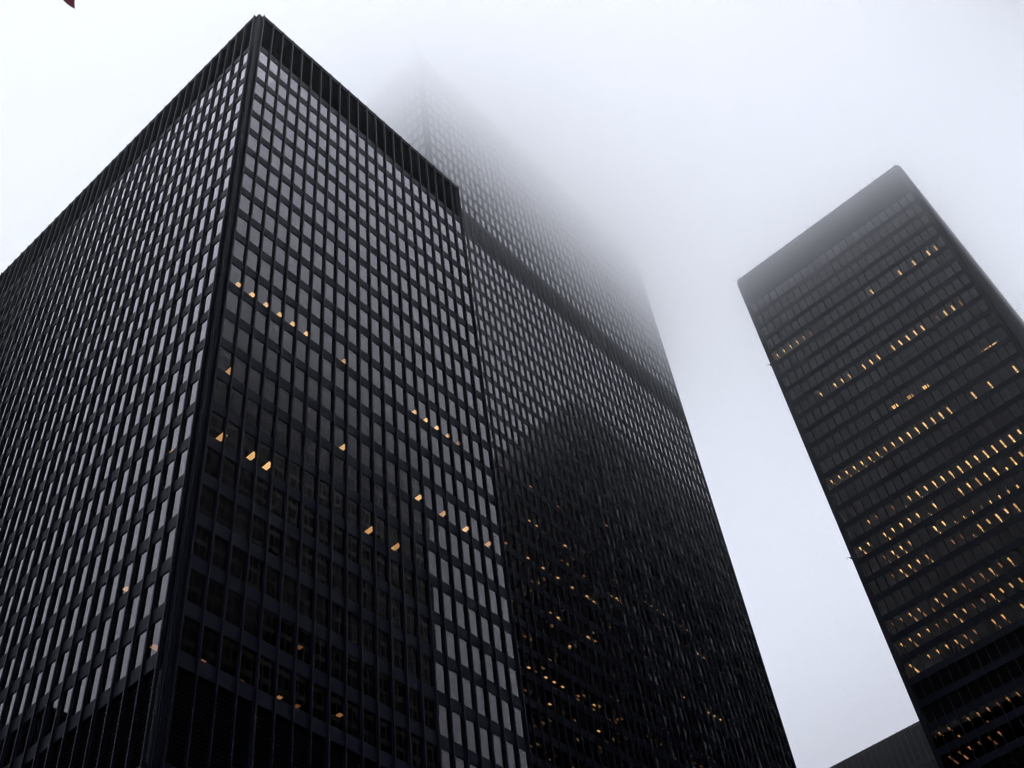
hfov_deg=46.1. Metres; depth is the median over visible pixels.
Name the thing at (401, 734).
window
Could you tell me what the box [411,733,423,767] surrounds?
window
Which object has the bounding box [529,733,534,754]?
window
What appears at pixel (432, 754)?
window
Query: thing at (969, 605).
window
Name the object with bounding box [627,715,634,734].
window
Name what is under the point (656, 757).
window
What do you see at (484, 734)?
window
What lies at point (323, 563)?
window
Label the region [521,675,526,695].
window
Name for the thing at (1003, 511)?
window
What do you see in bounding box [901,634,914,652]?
window
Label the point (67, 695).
window
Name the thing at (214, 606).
window
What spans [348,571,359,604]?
window
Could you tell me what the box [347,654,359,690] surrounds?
window
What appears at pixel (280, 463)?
window
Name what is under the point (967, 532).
window
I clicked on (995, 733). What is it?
window
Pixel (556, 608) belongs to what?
window
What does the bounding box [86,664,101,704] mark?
window
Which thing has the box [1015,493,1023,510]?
window
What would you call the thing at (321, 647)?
window
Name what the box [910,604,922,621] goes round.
window
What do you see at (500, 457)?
window
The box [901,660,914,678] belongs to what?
window
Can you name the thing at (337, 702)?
window
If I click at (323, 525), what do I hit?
window
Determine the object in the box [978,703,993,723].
window
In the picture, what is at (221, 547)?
window
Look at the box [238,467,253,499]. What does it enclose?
window
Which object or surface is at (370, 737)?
window
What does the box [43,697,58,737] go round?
window
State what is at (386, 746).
window
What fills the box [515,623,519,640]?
window
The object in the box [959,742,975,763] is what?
window
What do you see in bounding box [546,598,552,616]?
window
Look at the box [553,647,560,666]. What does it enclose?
window
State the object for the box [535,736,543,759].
window
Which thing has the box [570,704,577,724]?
window
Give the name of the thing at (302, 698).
window
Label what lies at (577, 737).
window
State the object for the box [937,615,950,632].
window
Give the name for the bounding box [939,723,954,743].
window
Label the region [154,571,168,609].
window
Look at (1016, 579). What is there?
window
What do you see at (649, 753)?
window
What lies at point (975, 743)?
window
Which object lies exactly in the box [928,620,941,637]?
window
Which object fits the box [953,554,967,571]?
window
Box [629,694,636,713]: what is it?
window
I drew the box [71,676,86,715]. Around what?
window
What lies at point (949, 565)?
window
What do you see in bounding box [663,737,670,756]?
window
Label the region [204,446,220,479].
window
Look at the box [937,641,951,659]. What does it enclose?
window
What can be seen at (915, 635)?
window
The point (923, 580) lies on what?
window
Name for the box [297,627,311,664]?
window
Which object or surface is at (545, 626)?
window
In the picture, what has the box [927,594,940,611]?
window
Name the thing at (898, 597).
window
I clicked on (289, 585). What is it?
window
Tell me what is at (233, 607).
window
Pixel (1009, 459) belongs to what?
window
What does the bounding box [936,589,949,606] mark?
window
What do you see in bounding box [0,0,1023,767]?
sky
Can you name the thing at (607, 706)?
window
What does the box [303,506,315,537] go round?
window
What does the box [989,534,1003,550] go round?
window
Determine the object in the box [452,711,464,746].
window
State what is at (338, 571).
window
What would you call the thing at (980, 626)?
window
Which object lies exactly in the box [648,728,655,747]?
window
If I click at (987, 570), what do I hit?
window
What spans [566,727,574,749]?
window
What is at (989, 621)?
window
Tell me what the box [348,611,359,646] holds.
window
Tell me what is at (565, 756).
window
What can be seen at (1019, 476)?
window
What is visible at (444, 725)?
window
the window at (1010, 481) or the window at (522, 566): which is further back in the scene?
the window at (1010, 481)
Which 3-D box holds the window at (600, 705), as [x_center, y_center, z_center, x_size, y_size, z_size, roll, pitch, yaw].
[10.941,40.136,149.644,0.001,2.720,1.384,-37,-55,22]
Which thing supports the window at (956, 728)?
in the office tower at (888, 321)
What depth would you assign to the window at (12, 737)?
79.96 m
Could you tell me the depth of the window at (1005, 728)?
161.49 m
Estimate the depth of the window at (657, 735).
156.25 m
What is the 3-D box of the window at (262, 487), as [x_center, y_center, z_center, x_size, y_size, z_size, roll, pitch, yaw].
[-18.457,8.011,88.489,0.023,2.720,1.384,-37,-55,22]
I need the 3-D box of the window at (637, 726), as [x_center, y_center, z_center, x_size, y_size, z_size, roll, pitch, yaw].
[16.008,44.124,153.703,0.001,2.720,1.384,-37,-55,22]
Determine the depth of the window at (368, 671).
85.46 m
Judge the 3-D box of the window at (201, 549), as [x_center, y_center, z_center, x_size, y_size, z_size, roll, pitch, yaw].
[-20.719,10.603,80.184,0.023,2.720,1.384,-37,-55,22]
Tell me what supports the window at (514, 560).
in the office tower at (637, 639)
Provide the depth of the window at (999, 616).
170.94 m
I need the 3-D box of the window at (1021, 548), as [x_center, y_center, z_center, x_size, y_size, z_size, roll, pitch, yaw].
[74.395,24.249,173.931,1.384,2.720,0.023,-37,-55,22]
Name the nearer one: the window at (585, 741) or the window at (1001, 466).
the window at (585, 741)
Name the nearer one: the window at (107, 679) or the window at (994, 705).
the window at (107, 679)
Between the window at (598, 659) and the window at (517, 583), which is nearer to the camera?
the window at (517, 583)
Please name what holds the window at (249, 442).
in the office tower at (250, 514)
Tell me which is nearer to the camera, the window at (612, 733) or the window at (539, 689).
the window at (539, 689)
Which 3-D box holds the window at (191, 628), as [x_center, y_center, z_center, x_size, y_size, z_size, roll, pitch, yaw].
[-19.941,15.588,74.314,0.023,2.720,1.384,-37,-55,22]
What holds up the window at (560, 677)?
in the office tower at (637, 639)
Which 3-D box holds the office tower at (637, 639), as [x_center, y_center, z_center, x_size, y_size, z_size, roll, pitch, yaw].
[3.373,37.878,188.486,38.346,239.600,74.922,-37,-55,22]
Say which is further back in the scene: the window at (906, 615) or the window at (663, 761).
the window at (906, 615)
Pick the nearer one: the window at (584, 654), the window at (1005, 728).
the window at (584, 654)
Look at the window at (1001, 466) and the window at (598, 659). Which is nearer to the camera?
the window at (598, 659)
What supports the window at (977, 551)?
in the office tower at (888, 321)
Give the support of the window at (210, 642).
in the office tower at (250, 514)
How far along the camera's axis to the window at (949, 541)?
183.26 m
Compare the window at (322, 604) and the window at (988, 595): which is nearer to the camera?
the window at (322, 604)
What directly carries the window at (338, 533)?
in the office tower at (250, 514)
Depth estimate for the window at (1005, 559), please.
175.12 m
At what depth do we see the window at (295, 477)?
93.14 m
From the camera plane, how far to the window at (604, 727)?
146.82 m
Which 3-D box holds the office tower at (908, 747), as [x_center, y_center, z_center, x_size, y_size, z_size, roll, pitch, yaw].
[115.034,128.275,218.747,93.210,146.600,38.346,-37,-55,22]
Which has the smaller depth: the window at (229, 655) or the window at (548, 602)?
the window at (229, 655)
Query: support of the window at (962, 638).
in the office tower at (888, 321)
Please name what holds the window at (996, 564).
in the office tower at (888, 321)
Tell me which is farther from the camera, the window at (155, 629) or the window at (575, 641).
the window at (575, 641)
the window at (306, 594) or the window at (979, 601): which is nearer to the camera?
the window at (306, 594)
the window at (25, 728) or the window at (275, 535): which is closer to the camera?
the window at (25, 728)
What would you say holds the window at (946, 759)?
in the office tower at (888, 321)
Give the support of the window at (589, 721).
in the office tower at (637, 639)
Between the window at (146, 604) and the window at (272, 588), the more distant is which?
the window at (272, 588)
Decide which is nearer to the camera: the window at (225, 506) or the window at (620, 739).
the window at (225, 506)
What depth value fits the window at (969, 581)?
177.40 m
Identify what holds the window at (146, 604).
in the office tower at (250, 514)
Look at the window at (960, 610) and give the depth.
175.62 m
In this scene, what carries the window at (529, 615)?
in the office tower at (637, 639)
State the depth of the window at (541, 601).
153.68 m
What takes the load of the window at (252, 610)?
in the office tower at (250, 514)
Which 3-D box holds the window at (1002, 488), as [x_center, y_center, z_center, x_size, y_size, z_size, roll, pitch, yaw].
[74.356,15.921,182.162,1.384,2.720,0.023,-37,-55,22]
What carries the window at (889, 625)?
in the office tower at (888, 321)
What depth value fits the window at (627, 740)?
149.28 m
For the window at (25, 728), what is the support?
in the office tower at (250, 514)
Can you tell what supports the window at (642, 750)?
in the office tower at (637, 639)
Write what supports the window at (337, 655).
in the office tower at (250, 514)
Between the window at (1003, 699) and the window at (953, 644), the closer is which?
the window at (1003, 699)
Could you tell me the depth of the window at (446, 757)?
87.07 m
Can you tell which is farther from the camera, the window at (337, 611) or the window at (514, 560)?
the window at (514, 560)
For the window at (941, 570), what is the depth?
181.48 m
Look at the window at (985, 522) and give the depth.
180.99 m
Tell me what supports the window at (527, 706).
in the office tower at (637, 639)
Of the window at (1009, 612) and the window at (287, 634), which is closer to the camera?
the window at (287, 634)
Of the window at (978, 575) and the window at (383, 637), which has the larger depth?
the window at (978, 575)
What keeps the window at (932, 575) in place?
in the office tower at (888, 321)
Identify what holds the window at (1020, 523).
in the office tower at (888, 321)
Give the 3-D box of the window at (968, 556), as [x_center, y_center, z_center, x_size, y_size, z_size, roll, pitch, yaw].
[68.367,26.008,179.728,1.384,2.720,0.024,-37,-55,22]
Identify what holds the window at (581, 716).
in the office tower at (637, 639)
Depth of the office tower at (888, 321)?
198.77 m
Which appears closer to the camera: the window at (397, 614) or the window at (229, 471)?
the window at (229, 471)
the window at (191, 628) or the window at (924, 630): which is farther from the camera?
the window at (924, 630)
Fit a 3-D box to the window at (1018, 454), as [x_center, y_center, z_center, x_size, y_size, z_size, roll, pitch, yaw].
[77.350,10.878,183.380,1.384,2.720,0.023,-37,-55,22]
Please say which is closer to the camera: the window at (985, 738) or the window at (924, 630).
the window at (985, 738)
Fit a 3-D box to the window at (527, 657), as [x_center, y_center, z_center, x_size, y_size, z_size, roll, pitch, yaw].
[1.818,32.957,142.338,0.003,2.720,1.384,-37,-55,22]
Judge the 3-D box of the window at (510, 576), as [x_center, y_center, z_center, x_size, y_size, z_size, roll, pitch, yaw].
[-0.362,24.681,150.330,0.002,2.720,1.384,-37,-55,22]
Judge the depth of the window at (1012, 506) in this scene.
179.23 m
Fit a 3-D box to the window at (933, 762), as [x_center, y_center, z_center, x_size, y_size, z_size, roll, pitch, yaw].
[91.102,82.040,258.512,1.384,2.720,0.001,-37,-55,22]
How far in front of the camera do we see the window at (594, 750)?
142.25 m
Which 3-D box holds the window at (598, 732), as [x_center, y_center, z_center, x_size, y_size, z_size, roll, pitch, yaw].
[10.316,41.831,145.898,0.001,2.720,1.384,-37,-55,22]
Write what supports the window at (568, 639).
in the office tower at (637, 639)
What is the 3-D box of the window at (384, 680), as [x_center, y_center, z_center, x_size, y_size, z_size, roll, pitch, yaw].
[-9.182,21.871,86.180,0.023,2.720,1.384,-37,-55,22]
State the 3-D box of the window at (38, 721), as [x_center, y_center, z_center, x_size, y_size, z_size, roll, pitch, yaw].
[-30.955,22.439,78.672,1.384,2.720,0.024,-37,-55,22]
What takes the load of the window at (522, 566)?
in the office tower at (637, 639)
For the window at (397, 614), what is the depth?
92.95 m
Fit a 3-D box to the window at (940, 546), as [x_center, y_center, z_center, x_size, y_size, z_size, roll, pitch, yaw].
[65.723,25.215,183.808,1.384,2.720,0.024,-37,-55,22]
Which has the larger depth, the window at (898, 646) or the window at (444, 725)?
the window at (898, 646)
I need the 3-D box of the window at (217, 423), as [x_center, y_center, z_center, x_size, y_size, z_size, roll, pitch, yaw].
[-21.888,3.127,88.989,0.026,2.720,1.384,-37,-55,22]
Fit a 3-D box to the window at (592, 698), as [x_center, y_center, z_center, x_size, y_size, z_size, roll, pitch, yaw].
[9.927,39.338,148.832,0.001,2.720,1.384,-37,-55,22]
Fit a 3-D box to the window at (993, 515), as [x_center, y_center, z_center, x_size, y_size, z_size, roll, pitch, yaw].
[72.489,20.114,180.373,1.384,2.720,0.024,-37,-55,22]
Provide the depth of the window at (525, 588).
152.04 m
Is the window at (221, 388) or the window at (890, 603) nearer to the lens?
the window at (221, 388)
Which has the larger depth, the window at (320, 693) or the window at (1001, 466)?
the window at (1001, 466)
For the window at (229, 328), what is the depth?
109.11 m
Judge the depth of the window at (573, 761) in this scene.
137.37 m
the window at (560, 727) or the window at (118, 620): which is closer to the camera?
the window at (118, 620)
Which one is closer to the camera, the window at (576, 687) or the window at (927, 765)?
the window at (576, 687)
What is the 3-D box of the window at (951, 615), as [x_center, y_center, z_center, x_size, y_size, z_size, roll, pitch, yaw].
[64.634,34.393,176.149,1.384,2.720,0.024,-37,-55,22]
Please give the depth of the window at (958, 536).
182.68 m
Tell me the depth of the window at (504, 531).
156.44 m
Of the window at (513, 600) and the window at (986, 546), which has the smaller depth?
the window at (513, 600)
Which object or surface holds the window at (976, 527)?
in the office tower at (888, 321)
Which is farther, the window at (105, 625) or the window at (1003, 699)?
the window at (1003, 699)
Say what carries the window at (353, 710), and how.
in the office tower at (250, 514)
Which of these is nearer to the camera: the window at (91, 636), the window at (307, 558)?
the window at (91, 636)
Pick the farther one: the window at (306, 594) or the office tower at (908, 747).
the office tower at (908, 747)
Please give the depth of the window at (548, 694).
141.13 m
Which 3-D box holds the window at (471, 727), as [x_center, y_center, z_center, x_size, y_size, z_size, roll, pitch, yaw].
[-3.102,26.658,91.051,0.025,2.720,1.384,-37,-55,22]
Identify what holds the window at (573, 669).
in the office tower at (637, 639)
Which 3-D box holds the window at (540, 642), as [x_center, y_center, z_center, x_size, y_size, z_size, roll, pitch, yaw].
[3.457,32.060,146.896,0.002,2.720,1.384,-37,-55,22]
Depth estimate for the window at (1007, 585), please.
172.74 m
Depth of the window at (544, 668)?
144.09 m
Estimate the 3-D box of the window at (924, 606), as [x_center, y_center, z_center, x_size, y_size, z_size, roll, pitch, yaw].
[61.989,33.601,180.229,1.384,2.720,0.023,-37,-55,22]
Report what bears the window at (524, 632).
in the office tower at (637, 639)
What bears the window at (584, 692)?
in the office tower at (637, 639)
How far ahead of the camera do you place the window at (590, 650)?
155.64 m
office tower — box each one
[0,14,532,767]
[365,55,796,767]
[732,159,1023,767]
[830,721,938,767]
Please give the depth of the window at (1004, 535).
177.49 m
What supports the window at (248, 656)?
in the office tower at (250, 514)
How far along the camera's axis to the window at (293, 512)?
90.18 m
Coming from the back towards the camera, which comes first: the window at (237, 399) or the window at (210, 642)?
the window at (237, 399)
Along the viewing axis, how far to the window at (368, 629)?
88.38 m
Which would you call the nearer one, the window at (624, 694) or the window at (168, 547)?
the window at (168, 547)
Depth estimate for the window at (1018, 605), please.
169.96 m
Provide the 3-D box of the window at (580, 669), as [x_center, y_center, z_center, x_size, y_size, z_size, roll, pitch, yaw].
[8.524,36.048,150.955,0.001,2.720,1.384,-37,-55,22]
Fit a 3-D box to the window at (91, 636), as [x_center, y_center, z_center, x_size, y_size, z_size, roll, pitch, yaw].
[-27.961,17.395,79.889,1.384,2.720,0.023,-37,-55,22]
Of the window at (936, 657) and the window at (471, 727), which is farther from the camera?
the window at (936, 657)
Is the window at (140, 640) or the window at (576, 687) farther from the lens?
the window at (576, 687)
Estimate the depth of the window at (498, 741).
92.78 m
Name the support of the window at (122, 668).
in the office tower at (250, 514)
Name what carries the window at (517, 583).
in the office tower at (637, 639)
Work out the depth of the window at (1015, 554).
174.53 m
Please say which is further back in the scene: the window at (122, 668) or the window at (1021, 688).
the window at (1021, 688)
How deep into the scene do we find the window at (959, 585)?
177.97 m
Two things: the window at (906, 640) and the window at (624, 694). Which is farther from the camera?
the window at (906, 640)
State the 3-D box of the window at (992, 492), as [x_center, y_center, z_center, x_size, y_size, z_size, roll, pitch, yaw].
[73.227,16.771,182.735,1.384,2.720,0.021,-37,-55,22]
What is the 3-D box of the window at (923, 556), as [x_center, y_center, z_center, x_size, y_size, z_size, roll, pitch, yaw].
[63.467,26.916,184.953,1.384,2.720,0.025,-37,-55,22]
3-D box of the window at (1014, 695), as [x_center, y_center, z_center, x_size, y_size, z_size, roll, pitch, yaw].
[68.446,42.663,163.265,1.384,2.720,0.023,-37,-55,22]
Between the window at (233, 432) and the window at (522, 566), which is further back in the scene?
the window at (522, 566)
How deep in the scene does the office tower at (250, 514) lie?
100.14 m
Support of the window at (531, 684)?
in the office tower at (637, 639)
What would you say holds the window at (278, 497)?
in the office tower at (250, 514)
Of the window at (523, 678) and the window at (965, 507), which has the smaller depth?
the window at (523, 678)
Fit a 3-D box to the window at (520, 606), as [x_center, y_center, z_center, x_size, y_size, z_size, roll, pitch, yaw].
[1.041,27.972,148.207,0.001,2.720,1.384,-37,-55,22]
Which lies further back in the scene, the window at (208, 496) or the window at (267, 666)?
the window at (208, 496)
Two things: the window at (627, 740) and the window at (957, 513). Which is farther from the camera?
the window at (957, 513)
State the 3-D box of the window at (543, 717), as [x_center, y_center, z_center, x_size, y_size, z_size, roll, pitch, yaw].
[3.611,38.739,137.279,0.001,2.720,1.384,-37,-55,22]
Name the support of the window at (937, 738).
in the office tower at (888, 321)
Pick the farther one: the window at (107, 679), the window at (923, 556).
the window at (923, 556)
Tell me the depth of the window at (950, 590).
178.53 m
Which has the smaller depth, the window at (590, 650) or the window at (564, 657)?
the window at (564, 657)
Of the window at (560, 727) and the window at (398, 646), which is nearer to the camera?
the window at (398, 646)
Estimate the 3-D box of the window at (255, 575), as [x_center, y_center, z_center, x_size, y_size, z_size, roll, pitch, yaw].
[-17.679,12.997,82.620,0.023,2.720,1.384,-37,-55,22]
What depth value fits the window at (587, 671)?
151.89 m
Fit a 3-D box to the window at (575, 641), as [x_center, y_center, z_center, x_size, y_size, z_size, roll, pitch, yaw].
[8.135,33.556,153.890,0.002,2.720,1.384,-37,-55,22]
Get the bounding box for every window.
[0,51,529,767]
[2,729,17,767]
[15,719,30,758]
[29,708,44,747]
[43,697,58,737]
[57,686,72,726]
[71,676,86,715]
[81,628,96,666]
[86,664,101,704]
[96,617,110,654]
[100,653,116,694]
[110,606,124,643]
[116,641,131,682]
[125,594,139,631]
[131,630,146,670]
[139,583,153,621]
[146,618,161,659]
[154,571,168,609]
[162,527,175,562]
[180,615,200,657]
[187,568,205,607]
[193,525,210,561]
[199,484,215,518]
[200,625,219,667]
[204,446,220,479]
[206,579,224,617]
[209,410,224,441]
[212,535,228,571]
[214,377,228,407]
[216,494,233,529]
[220,635,238,677]
[221,456,236,489]
[225,421,240,452]
[225,588,242,627]
[230,388,244,417]
[230,545,246,581]
[234,505,249,539]
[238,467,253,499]
[239,645,256,686]
[242,431,256,462]
[244,598,260,636]
[248,555,263,591]
[251,515,266,549]
[255,477,269,509]
[258,441,271,471]
[258,655,274,695]
[262,608,277,646]
[265,565,279,601]
[268,524,282,558]
[271,487,284,519]
[274,451,286,481]
[277,664,292,704]
[280,617,294,656]
[282,574,296,610]
[285,534,298,568]
[287,496,299,528]
[289,461,301,491]
[295,673,309,713]
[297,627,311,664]
[299,584,312,619]
[301,543,313,576]
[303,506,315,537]
[313,682,326,722]
[314,636,327,673]
[316,593,328,628]
[317,553,329,586]
[318,515,329,546]
[330,691,343,730]
[331,645,343,682]
[332,562,344,594]
[332,602,343,637]
[333,524,344,555]
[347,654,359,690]
[347,700,359,738]
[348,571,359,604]
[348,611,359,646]
[363,580,373,612]
[363,620,374,654]
[363,662,375,699]
[364,708,376,747]
[377,588,388,621]
[378,628,389,662]
[379,80,794,767]
[379,671,390,707]
[380,717,392,755]
[391,597,402,629]
[393,637,404,671]
[394,679,406,715]
[395,725,408,763]
[407,645,418,678]
[409,688,421,723]
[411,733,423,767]
[421,653,433,687]
[424,696,435,731]
[426,741,437,767]
[435,661,446,694]
[438,703,450,738]
[441,749,452,767]
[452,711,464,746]
[466,719,478,753]
[480,726,491,760]
[493,734,505,767]
[503,529,507,544]
[505,550,510,567]
[508,573,513,590]
[511,554,518,572]
[511,597,516,615]
[514,577,521,596]
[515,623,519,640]
[517,601,524,620]
[518,648,523,667]
[519,560,525,577]
[521,626,528,646]
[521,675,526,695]
[522,583,529,601]
[524,652,531,672]
[525,606,532,625]
[525,703,530,724]
[527,565,533,582]
[528,679,535,700]
[529,631,536,651]
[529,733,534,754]
[530,588,537,606]
[531,707,539,729]
[533,611,540,630]
[533,658,540,677]
[534,570,541,587]
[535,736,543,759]
[536,684,544,705]
[537,637,544,656]
[538,593,545,611]
[540,712,548,734]
[541,662,548,682]
[542,617,548,635]
[544,741,552,764]
[545,642,552,661]
[545,689,552,710]
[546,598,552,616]
[549,622,556,640]
[549,667,556,687]
[549,717,557,739]
[553,603,560,621]
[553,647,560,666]
[553,694,561,715]
[553,746,561,767]
[557,627,564,645]
[557,672,565,693]
[557,722,565,744]
[561,608,567,625]
[561,652,568,671]
[561,699,569,720]
[562,751,569,767]
[565,632,572,650]
[565,677,572,697]
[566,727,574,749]
[569,657,576,676]
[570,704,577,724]
[570,756,576,767]
[573,637,579,655]
[573,682,580,702]
[574,732,582,753]
[577,662,584,680]
[578,709,585,729]
[580,642,587,660]
[581,687,588,706]
[582,736,590,758]
[584,666,591,685]
[586,714,593,734]
[587,646,594,664]
[589,692,596,711]
[590,741,598,762]
[592,671,599,690]
[594,719,601,739]
[595,651,602,669]
[597,697,604,716]
[599,746,606,767]
[600,676,607,695]
[602,723,609,743]
[604,701,612,721]
[606,750,613,767]
[607,681,614,699]
[609,728,617,748]
[612,706,619,725]
[614,685,621,703]
[614,755,620,767]
[617,732,624,752]
[619,710,627,730]
[621,689,628,708]
[622,760,627,767]
[625,737,632,757]
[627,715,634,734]
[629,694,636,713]
[632,741,639,761]
[634,720,641,738]
[639,745,647,765]
[641,724,648,743]
[647,750,654,767]
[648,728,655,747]
[654,754,660,767]
[655,732,663,752]
[661,759,666,767]
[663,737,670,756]
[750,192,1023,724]
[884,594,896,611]
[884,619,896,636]
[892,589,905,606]
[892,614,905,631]
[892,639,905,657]
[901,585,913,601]
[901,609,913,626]
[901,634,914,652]
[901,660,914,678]
[909,579,922,596]
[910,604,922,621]
[910,629,923,647]
[910,655,923,673]
[918,550,930,566]
[918,574,931,591]
[918,599,931,616]
[919,625,932,642]
[919,651,932,668]
[924,762,931,767]
[926,545,939,562]
[927,570,940,586]
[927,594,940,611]
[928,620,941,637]
[928,646,942,663]
[930,728,944,747]
[931,759,938,767]
[935,541,947,556]
[935,564,948,581]
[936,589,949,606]
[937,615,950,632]
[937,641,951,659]
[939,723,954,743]
[940,752,954,767]
[943,535,956,551]
[944,559,957,576]
[945,584,958,601]
[946,609,959,627]
[947,636,960,654]
[949,718,963,738]
[950,747,965,767]
[951,507,964,522]
[952,530,965,546]
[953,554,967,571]
[954,579,967,596]
[955,604,969,622]
[956,630,969,649]
[958,713,973,733]
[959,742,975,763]
[960,501,973,517]
[961,525,974,541]
[962,549,976,566]
[963,574,977,591]
[964,599,978,617]
[965,625,979,643]
[968,708,983,728]
[969,496,982,512]
[969,737,985,758]
[970,520,983,536]
[971,544,984,560]
[972,569,986,586]
[973,594,987,612]
[974,621,989,639]
[977,491,991,507]
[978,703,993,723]
[979,515,993,531]
[979,732,995,753]
[980,539,994,555]
[981,564,995,581]
[982,589,996,607]
[983,615,998,633]
[986,486,1000,502]
[988,509,1001,526]
[988,698,1003,718]
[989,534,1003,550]
[989,727,1005,748]
[990,559,1004,576]
[992,584,1006,601]
[993,610,1008,628]
[994,457,1008,473]
[995,481,1009,497]
[997,504,1011,520]
[997,693,1013,713]
[998,528,1013,545]
[999,553,1014,570]
[999,722,1015,743]
[1001,579,1016,596]
[1003,452,1016,468]
[1003,605,1018,623]
[1004,475,1018,491]
[1006,499,1020,515]
[1007,523,1021,540]
[1007,688,1023,708]
[1009,548,1023,565]
[1009,717,1023,738]
[1011,447,1023,462]
[1011,573,1023,591]
[1012,599,1023,618]
[1013,470,1023,486]
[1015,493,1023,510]
[1016,518,1023,534]
[1018,544,1023,556]
[1018,684,1023,698]
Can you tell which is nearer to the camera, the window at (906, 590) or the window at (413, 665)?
the window at (413, 665)
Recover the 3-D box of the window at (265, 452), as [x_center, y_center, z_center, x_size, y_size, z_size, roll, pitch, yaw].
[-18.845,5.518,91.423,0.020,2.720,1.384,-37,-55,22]
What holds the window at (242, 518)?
in the office tower at (250, 514)
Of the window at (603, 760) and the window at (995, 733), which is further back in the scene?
the window at (995, 733)
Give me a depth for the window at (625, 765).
146.16 m
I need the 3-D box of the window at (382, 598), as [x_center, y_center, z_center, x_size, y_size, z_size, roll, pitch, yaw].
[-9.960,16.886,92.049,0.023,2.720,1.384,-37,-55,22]
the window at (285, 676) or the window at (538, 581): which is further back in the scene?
the window at (538, 581)
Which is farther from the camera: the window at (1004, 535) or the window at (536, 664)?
the window at (1004, 535)
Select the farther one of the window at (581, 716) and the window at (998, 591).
the window at (998, 591)
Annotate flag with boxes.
[64,0,74,8]
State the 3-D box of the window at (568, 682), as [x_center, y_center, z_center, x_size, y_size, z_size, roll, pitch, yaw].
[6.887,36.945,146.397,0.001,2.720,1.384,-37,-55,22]
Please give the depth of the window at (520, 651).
141.71 m
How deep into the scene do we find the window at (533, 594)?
152.89 m
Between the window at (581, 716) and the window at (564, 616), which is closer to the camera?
the window at (581, 716)
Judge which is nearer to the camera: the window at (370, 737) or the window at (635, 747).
the window at (370, 737)
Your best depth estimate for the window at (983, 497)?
183.35 m
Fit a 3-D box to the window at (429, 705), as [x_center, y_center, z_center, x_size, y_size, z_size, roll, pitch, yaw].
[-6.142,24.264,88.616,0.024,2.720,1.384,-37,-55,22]
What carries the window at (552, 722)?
in the office tower at (637, 639)
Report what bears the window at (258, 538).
in the office tower at (250, 514)
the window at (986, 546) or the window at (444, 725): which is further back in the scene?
the window at (986, 546)
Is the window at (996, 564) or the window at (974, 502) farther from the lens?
the window at (974, 502)
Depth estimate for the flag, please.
29.65 m
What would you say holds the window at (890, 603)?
in the office tower at (888, 321)
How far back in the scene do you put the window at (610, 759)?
144.05 m
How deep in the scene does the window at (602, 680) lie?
153.49 m
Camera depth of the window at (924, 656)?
175.51 m
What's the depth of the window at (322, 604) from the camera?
85.98 m
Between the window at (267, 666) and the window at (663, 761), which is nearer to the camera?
the window at (267, 666)
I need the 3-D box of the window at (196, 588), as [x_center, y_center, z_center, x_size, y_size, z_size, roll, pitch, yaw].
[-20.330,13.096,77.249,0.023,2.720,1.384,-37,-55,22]
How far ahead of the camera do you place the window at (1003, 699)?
163.87 m
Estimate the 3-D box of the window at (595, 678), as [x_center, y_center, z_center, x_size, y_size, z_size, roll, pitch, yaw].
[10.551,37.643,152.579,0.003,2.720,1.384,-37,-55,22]
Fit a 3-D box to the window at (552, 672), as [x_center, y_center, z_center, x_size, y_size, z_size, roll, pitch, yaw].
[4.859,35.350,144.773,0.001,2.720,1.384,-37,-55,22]
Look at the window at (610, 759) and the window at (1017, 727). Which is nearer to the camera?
the window at (610, 759)
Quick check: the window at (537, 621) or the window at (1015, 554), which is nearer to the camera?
the window at (537, 621)
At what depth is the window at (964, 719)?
166.15 m
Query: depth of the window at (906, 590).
183.80 m
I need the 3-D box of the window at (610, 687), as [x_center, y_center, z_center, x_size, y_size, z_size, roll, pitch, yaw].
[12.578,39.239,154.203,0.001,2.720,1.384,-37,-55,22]
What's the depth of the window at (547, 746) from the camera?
134.47 m
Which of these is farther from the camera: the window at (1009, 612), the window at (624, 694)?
the window at (1009, 612)
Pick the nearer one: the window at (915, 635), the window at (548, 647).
the window at (548, 647)
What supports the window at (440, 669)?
in the office tower at (250, 514)
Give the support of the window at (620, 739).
in the office tower at (637, 639)
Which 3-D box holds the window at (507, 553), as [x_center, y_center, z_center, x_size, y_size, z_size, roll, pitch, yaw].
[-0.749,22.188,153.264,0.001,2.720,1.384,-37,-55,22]
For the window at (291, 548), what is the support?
in the office tower at (250, 514)
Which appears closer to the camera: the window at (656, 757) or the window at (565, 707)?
the window at (565, 707)
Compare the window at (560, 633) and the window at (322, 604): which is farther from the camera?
the window at (560, 633)
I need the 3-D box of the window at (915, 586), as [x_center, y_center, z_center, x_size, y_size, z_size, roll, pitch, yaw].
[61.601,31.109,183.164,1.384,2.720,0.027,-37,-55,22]
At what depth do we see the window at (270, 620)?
80.57 m
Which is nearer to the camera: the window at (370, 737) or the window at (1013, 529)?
the window at (370, 737)
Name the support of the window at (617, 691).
in the office tower at (637, 639)
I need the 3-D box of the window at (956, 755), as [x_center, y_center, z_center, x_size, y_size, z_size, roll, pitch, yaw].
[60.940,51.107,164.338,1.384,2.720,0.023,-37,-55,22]
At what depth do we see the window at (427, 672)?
91.65 m
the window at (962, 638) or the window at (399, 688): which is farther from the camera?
the window at (962, 638)
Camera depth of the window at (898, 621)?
181.99 m
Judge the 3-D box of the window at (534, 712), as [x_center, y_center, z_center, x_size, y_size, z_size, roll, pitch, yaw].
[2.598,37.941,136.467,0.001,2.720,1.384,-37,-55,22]

